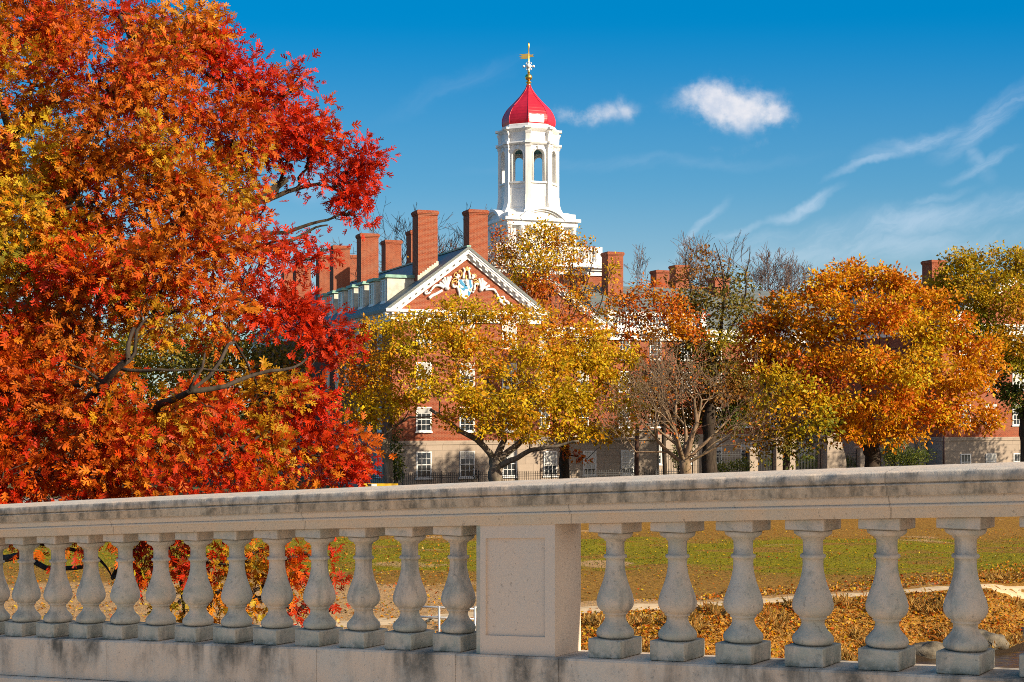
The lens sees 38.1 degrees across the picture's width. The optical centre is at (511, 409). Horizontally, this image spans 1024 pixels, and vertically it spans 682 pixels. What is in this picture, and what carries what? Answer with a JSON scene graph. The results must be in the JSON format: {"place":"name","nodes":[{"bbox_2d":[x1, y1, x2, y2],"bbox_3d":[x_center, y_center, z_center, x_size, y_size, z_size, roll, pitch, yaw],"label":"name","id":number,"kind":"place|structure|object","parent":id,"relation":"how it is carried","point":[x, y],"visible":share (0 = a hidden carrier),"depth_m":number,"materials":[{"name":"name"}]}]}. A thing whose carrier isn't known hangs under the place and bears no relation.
{"place":"outdoors","nodes":[
{"label":"outdoors","id":0,"kind":"place"},
{"bbox_2d":[7,419,347,497],"bbox_3d":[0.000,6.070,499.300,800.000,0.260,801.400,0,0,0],"label":"ground","id":1,"kind":"structure","parent":0,"point":[226,489],"depth_m":122.45,"materials":[{"name":"plant"}]},
{"bbox_2d":[28,313,159,478],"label":"background tree","id":2,"kind":"object","parent":1,"relation":"on","point":[76,362],"visible":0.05,"depth_m":124.27,"materials":[{"name":"brown plant"}]},
{"bbox_2d":[83,310,248,482],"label":"background tree","id":3,"kind":"object","parent":1,"relation":"on","point":[145,358],"visible":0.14,"depth_m":119.23,"materials":[{"name":"green plant"}]},
{"bbox_2d":[155,314,323,484],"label":"background tree","id":4,"kind":"object","parent":1,"relation":"on","point":[246,349],"visible":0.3,"depth_m":115.24,"materials":[{"name":"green plant"}]},
{"bbox_2d":[331,192,450,279],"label":"bare tree","id":5,"kind":"object","parent":1,"relation":"on","point":[396,230],"visible":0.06,"depth_m":146.99,"materials":[{"name":"brown plant"}]},
{"bbox_2d":[249,209,549,486],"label":"brick house","id":6,"kind":"structure","parent":1,"relation":"on","point":[424,276],"depth_m":105.53,"materials":[{"name":"brick"}]},
{"bbox_2d":[325,369,329,391],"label":"window","id":7,"kind":"structure","parent":6,"relation":"in","point":[328,378],"depth_m":119.86,"materials":[{"name":"white paint"}]},
{"bbox_2d":[335,367,338,388],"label":"window","id":8,"kind":"structure","parent":6,"relation":"in","point":[336,386],"depth_m":117.06,"materials":[{"name":"white paint"}]},
{"bbox_2d":[376,324,381,349],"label":"window","id":9,"kind":"structure","parent":6,"relation":"in","point":[380,335],"depth_m":105.78,"materials":[{"name":"grey glass"}]},
{"bbox_2d":[376,454,381,477],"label":"window","id":10,"kind":"structure","parent":6,"relation":"in","point":[378,468],"depth_m":105.65,"materials":[{"name":"blue glass"}]},
{"bbox_2d":[416,323,430,348],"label":"window","id":11,"kind":"structure","parent":6,"relation":"in","point":[425,323],"depth_m":103.81,"materials":[{"name":"white paint"}]},
{"bbox_2d":[415,407,432,432],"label":"window","id":12,"kind":"structure","parent":6,"relation":"in","point":[423,425],"depth_m":103.83,"materials":[{"name":"white paint"}]},
{"bbox_2d":[416,362,431,388],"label":"window","id":13,"kind":"structure","parent":6,"relation":"in","point":[425,364],"depth_m":103.88,"materials":[{"name":"white paint"}]},
{"bbox_2d":[415,451,432,479],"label":"window","id":14,"kind":"structure","parent":6,"relation":"in","point":[423,459],"depth_m":103.78,"materials":[{"name":"white paint"}]},
{"bbox_2d":[459,407,474,432],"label":"window","id":15,"kind":"structure","parent":6,"relation":"in","point":[468,428],"depth_m":104.95,"materials":[{"name":"white paint"}]},
{"bbox_2d":[459,363,474,387],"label":"window","id":16,"kind":"structure","parent":6,"relation":"in","point":[469,376],"depth_m":105.03,"materials":[{"name":"white paint"}]},
{"bbox_2d":[459,451,475,478],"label":"window","id":17,"kind":"structure","parent":6,"relation":"in","point":[467,458],"depth_m":104.93,"materials":[{"name":"grey glass"}]},
{"bbox_2d":[502,363,516,388],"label":"window","id":18,"kind":"structure","parent":6,"relation":"in","point":[507,387],"depth_m":106.11,"materials":[{"name":"white paint"}]},
{"bbox_2d":[501,324,517,349],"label":"window","id":19,"kind":"structure","parent":6,"relation":"in","point":[513,330],"depth_m":106.09,"materials":[{"name":"white paint"}]},
{"bbox_2d":[502,451,516,477],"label":"window","id":20,"kind":"structure","parent":6,"relation":"in","point":[510,468],"depth_m":106.11,"materials":[{"name":"white paint"}]},
{"bbox_2d":[395,203,486,253],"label":"bare tree","id":21,"kind":"object","parent":1,"relation":"on","point":[451,240],"visible":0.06,"depth_m":145.75,"materials":[{"name":"brown plant"}]},
{"bbox_2d":[283,463,676,489],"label":"iron fence","id":22,"kind":"object","parent":1,"relation":"on","point":[621,472],"visible":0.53,"depth_m":101.21,"materials":[{"name":"black metal"}]},
{"bbox_2d":[407,214,604,363],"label":"bare tree","id":23,"kind":"object","parent":1,"relation":"on","point":[496,263],"visible":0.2,"depth_m":121.63,"materials":[{"name":"brown plant"}]},
{"bbox_2d":[488,42,601,287],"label":"bell tower","id":24,"kind":"structure","parent":1,"relation":"on","point":[528,133],"depth_m":137.81,"materials":[{"name":"white paint"}]},
{"bbox_2d":[488,214,622,437],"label":"thin tree","id":25,"kind":"object","parent":1,"relation":"on","point":[534,282],"visible":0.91,"depth_m":111.60,"materials":[{"name":"yellow plant"}]},
{"bbox_2d":[509,271,616,437],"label":"brick house","id":26,"kind":"structure","parent":1,"relation":"on","point":[559,295],"depth_m":125.81,"materials":[{"name":"brick"}]},
{"bbox_2d":[539,408,549,428],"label":"window","id":27,"kind":"structure","parent":26,"relation":"in","point":[547,414],"depth_m":125.00,"materials":[{"name":"white paint"}]},
{"bbox_2d":[576,371,588,391],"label":"window","id":28,"kind":"structure","parent":26,"relation":"in","point":[577,371],"depth_m":126.29,"materials":[{"name":"white paint"}]},
{"bbox_2d":[539,423,659,478],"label":"stone annex","id":29,"kind":"object","parent":1,"relation":"on","point":[616,457],"visible":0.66,"depth_m":108.88,"materials":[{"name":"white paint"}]},
{"bbox_2d":[543,451,558,476],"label":"window","id":30,"kind":"structure","parent":29,"relation":"in","point":[550,457],"depth_m":107.23,"materials":[{"name":"white paint"}]},
{"bbox_2d":[582,451,597,476],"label":"window","id":31,"kind":"structure","parent":29,"relation":"in","point":[591,466],"depth_m":108.34,"materials":[{"name":"grey glass"}]},
{"bbox_2d":[621,450,633,475],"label":"window","id":32,"kind":"structure","parent":29,"relation":"in","point":[627,457],"depth_m":109.43,"materials":[{"name":"white paint"}]},
{"bbox_2d":[580,271,719,474],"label":"rusty tree","id":33,"kind":"object","parent":1,"relation":"on","point":[677,328],"visible":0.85,"depth_m":100.12,"materials":[{"name":"orange plant"}]},
{"bbox_2d":[623,240,717,286],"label":"bare tree","id":34,"kind":"object","parent":1,"relation":"on","point":[638,272],"visible":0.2,"depth_m":167.05,"materials":[{"name":"brown plant"}]},
{"bbox_2d":[666,424,699,473],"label":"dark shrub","id":35,"kind":"object","parent":1,"relation":"on","point":[676,453],"visible":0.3,"depth_m":104.59,"materials":[{"name":"plant"}]},
{"bbox_2d":[612,241,772,472],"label":"sparse tree","id":36,"kind":"object","parent":1,"relation":"on","point":[709,413],"visible":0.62,"depth_m":102.71,"materials":[{"name":"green plant"}]},
{"bbox_2d":[668,450,746,473],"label":"iron fence","id":37,"kind":"object","parent":1,"relation":"on","point":[724,454],"visible":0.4,"depth_m":112.55,"materials":[{"name":"black metal"}]},
{"bbox_2d":[573,251,852,474],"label":"brick wing","id":38,"kind":"structure","parent":1,"relation":"on","point":[608,255],"depth_m":132.65,"materials":[{"name":"red brick"}]},
{"bbox_2d":[618,407,629,427],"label":"window","id":39,"kind":"structure","parent":38,"relation":"in","point":[626,407],"depth_m":128.62,"materials":[{"name":"white paint"}]},
{"bbox_2d":[618,371,629,392],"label":"window","id":40,"kind":"structure","parent":38,"relation":"in","point":[621,371],"depth_m":128.56,"materials":[{"name":"white paint"}]},
{"bbox_2d":[618,340,629,356],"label":"window","id":41,"kind":"structure","parent":38,"relation":"in","point":[627,343],"depth_m":128.53,"materials":[{"name":"white paint"}]},
{"bbox_2d":[650,341,660,359],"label":"window","id":42,"kind":"structure","parent":38,"relation":"in","point":[653,346],"depth_m":129.63,"materials":[{"name":"white paint"}]},
{"bbox_2d":[659,445,662,464],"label":"window","id":43,"kind":"structure","parent":38,"relation":"in","point":[660,448],"depth_m":129.76,"materials":[{"name":"white paint"}]},
{"bbox_2d":[680,341,691,360],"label":"window","id":44,"kind":"structure","parent":38,"relation":"in","point":[682,341],"depth_m":130.65,"materials":[{"name":"white paint"}]},
{"bbox_2d":[716,443,721,463],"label":"window","id":45,"kind":"structure","parent":38,"relation":"in","point":[719,448],"depth_m":131.84,"materials":[{"name":"white paint"}]},
{"bbox_2d":[740,443,751,461],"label":"window","id":46,"kind":"structure","parent":38,"relation":"in","point":[742,445],"depth_m":132.67,"materials":[{"name":"white paint"}]},
{"bbox_2d":[769,408,780,427],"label":"window","id":47,"kind":"structure","parent":38,"relation":"in","point":[778,409],"depth_m":133.89,"materials":[{"name":"grey glass"}]},
{"bbox_2d":[799,442,809,461],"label":"window","id":48,"kind":"structure","parent":38,"relation":"in","point":[803,450],"depth_m":134.96,"materials":[{"name":"white paint"}]},
{"bbox_2d":[717,454,756,472],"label":"dark shrub","id":49,"kind":"object","parent":1,"relation":"on","point":[731,463],"visible":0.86,"depth_m":109.78,"materials":[{"name":"green plant"}]},
{"bbox_2d":[673,230,812,291],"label":"bare tree","id":50,"kind":"object","parent":1,"relation":"on","point":[770,274],"visible":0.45,"depth_m":164.00,"materials":[{"name":"brown plant"}]},
{"bbox_2d":[759,450,772,470],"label":"iron fence","id":51,"kind":"object","parent":1,"relation":"on","point":[769,461],"visible":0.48,"depth_m":114.13,"materials":[{"name":"black metal"}]},
{"bbox_2d":[741,244,813,291],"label":"bare tree","id":52,"kind":"object","parent":1,"relation":"on","point":[788,274],"visible":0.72,"depth_m":165.00,"materials":[{"name":"brown plant"}]},
{"bbox_2d":[796,446,820,469],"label":"iron gate","id":53,"kind":"structure","parent":1,"relation":"on","point":[811,459],"depth_m":115.58,"materials":[{"name":"black metal"}]},
{"bbox_2d":[762,453,855,469],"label":"green bush","id":54,"kind":"object","parent":1,"relation":"on","point":[807,463],"visible":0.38,"depth_m":121.73,"materials":[{"name":"green plant"}]},
{"bbox_2d":[845,449,856,467],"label":"iron gate","id":55,"kind":"structure","parent":1,"relation":"on","point":[849,453],"depth_m":116.74,"materials":[{"name":"black metal"}]},
{"bbox_2d":[729,253,1015,466],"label":"maple tree","id":56,"kind":"object","parent":1,"relation":"on","point":[900,304],"visible":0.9,"depth_m":85.58,"materials":[{"name":"orange plant"}]},
{"bbox_2d":[882,451,908,466],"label":"iron fence","id":57,"kind":"object","parent":1,"relation":"on","point":[890,462],"visible":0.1,"depth_m":118.06,"materials":[{"name":"black metal"}]},
{"bbox_2d":[879,436,926,466],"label":"stone link","id":58,"kind":"object","parent":1,"relation":"on","point":[915,444],"visible":0.09,"depth_m":121.09,"materials":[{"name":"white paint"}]},
{"bbox_2d":[880,433,936,465],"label":"green bush","id":59,"kind":"object","parent":1,"relation":"on","point":[906,457],"visible":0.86,"depth_m":107.91,"materials":[{"name":"green plant"}]},
{"bbox_2d":[822,260,1023,467],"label":"brick house","id":60,"kind":"structure","parent":1,"relation":"on","point":[1000,445],"depth_m":121.54,"materials":[{"name":"brick"}]},
{"bbox_2d":[959,404,970,426],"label":"window","id":61,"kind":"structure","parent":60,"relation":"in","point":[966,404],"depth_m":120.30,"materials":[{"name":"white paint"}]},
{"bbox_2d":[960,454,970,463],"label":"window","id":62,"kind":"structure","parent":60,"relation":"in","point":[964,458],"depth_m":120.24,"materials":[{"name":"white paint"}]},
{"bbox_2d":[986,453,995,462],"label":"window","id":63,"kind":"structure","parent":60,"relation":"in","point":[990,457],"depth_m":121.13,"materials":[{"name":"white paint"}]},
{"bbox_2d":[1011,404,1021,425],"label":"window","id":64,"kind":"structure","parent":60,"relation":"in","point":[1016,422],"depth_m":122.05,"materials":[{"name":"white paint"}]},
{"bbox_2d":[1013,453,1019,461],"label":"window","id":65,"kind":"structure","parent":60,"relation":"in","point":[1016,456],"depth_m":122.08,"materials":[{"name":"white paint"}]},
{"bbox_2d":[1012,372,1023,389],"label":"window","id":66,"kind":"structure","parent":60,"relation":"in","point":[1016,380],"depth_m":122.14,"materials":[{"name":"white paint"}]},
{"bbox_2d":[920,240,1023,461],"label":"olive tree","id":67,"kind":"object","parent":1,"relation":"on","point":[970,268],"visible":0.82,"depth_m":97.99,"materials":[{"name":"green plant"}]},
{"bbox_2d":[0,0,1023,411],"label":"sky","id":68,"kind":"structure","parent":0,"point":[818,131],"materials":[{"name":"blue"}]},
{"bbox_2d":[3,516,1023,661],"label":"lawn","id":69,"kind":"structure","parent":0,"point":[923,525],"depth_m":55.88,"materials":[{"name":"green plant"}]},
{"bbox_2d":[0,0,400,627],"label":"oak tree","id":70,"kind":"object","parent":69,"relation":"on","point":[42,266],"visible":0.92,"depth_m":24.55,"materials":[{"name":"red plant"}]},
{"bbox_2d":[421,606,475,631],"bbox_3d":[-0.922,5.622,39.239,1.511,1.327,3.884,0,0,37],"label":"pipe railing","id":71,"kind":"object","parent":69,"relation":"on","point":[438,617],"visible":0.26,"depth_m":38.05,"materials":[{"name":"white metal"}]},
{"bbox_2d":[5,535,1023,660],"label":"fallen leaves","id":72,"kind":"object","parent":69,"relation":"on","point":[658,613],"visible":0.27,"depth_m":45.72,"materials":[{"name":"orange plant"}]},
{"bbox_2d":[587,324,791,473],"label":"bare tree","id":73,"kind":"object","parent":69,"relation":"on","point":[685,455],"visible":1,"depth_m":81.75,"materials":[{"name":"brown plant"}]},
{"bbox_2d":[581,570,1023,660],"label":"dry grass","id":74,"kind":"structure","parent":69,"relation":"on","point":[697,622],"depth_m":43.96,"materials":[{"name":"orange plant"}]},
{"bbox_2d":[914,641,943,658],"bbox_3d":[12.501,7.329,44.407,1.314,0.806,1.088,0,0,0],"label":"boulder","id":75,"kind":"object","parent":69,"relation":"on","point":[928,649],"visible":0.41,"depth_m":44.09,"materials":[{"name":"grey stone"}]},
{"bbox_2d":[979,629,1009,649],"bbox_3d":[14.624,7.175,45.594,1.278,0.815,1.080,0,0,34],"label":"boulder","id":76,"kind":"object","parent":69,"relation":"on","point":[989,637],"visible":0.45,"depth_m":45.22,"materials":[{"name":"grey stone"}]},
{"bbox_2d":[634,424,638,475],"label":"wooden post","id":77,"kind":"object","parent":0,"point":[636,465],"visible":0.41,"depth_m":97.88,"materials":[{"name":"brown wood"}]},
{"bbox_2d":[260,584,1023,626],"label":"path","id":78,"kind":"structure","parent":0,"point":[390,621],"depth_m":46.51,"materials":[{"name":"grey concrete"}]},
{"bbox_2d":[649,265,703,287],"bbox_3d":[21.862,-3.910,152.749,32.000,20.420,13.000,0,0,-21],"label":"chimney","id":79,"kind":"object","parent":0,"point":[657,274],"depth_m":148.71,"materials":[{"name":"brick"}]},
{"bbox_2d":[743,447,759,471],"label":"gate pier","id":80,"kind":"structure","parent":0,"point":[753,459],"depth_m":113.15,"materials":[{"name":"beige stone"}]},
{"bbox_2d":[773,437,782,470],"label":"gate pier","id":81,"kind":"structure","parent":0,"point":[777,462],"depth_m":114.06,"materials":[{"name":"beige stone"}]},
{"bbox_2d":[790,439,795,469],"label":"gate pier","id":82,"kind":"structure","parent":0,"point":[793,462],"depth_m":114.45,"materials":[{"name":"beige stone"}]},
{"bbox_2d":[816,433,845,468],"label":"gate pier","id":83,"kind":"structure","parent":0,"point":[836,459],"depth_m":115.43,"materials":[{"name":"beige stone"}]},
{"bbox_2d":[854,446,864,467],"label":"gate pier","id":84,"kind":"structure","parent":0,"point":[860,459],"depth_m":116.74,"materials":[{"name":"beige stone"}]},
{"bbox_2d":[916,650,1023,667],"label":"river","id":85,"kind":"structure","parent":0,"point":[1007,660],"depth_m":43.63,"materials":[{"name":"brown liquid"}]},
{"label":"road","id":86,"kind":"structure","parent":0,"visible":0},
{"bbox_2d":[326,308,434,482],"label":"yellow tree","id":87,"kind":"object","parent":86,"relation":"on","point":[404,403],"visible":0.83,"depth_m":92.70,"materials":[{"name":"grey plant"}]},
{"bbox_2d":[363,483,397,486],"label":"road barrier","id":88,"kind":"object","parent":86,"relation":"on","point":[380,484],"visible":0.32,"depth_m":88.44,"materials":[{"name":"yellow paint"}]},
{"bbox_2d":[388,424,406,483],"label":"ivy bush","id":89,"kind":"object","parent":86,"relation":"on","point":[398,470],"visible":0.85,"depth_m":95.34,"materials":[{"name":"green plant"}]},
{"bbox_2d":[381,293,592,481],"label":"yellow tree","id":90,"kind":"object","parent":86,"relation":"on","point":[461,342],"visible":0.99,"depth_m":90.45,"materials":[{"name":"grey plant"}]},
{"bbox_2d":[724,347,868,469],"bbox_3d":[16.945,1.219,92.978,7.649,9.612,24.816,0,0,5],"label":"slender tree","id":91,"kind":"object","parent":86,"relation":"on","point":[799,436],"visible":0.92,"depth_m":82.80,"materials":[{"name":"yellow plant"}]},
{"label":"bridge deck","id":92,"kind":"structure","parent":0,"visible":0},
{"bbox_2d":[0,462,1023,681],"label":"stone balustrade","id":93,"kind":"object","parent":92,"relation":"on","point":[527,599],"visible":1,"depth_m":7.54,"materials":[{"name":"grey stone"}]},
{"bbox_3d":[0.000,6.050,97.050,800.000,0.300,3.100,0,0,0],"label":"pavement","id":94,"kind":"structure","parent":0,"visible":0},
{"bbox_2d":[530,317,654,478],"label":"yellow tree","id":95,"kind":"object","parent":94,"relation":"on","point":[594,359],"visible":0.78,"depth_m":92.88,"materials":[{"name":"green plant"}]}
]}

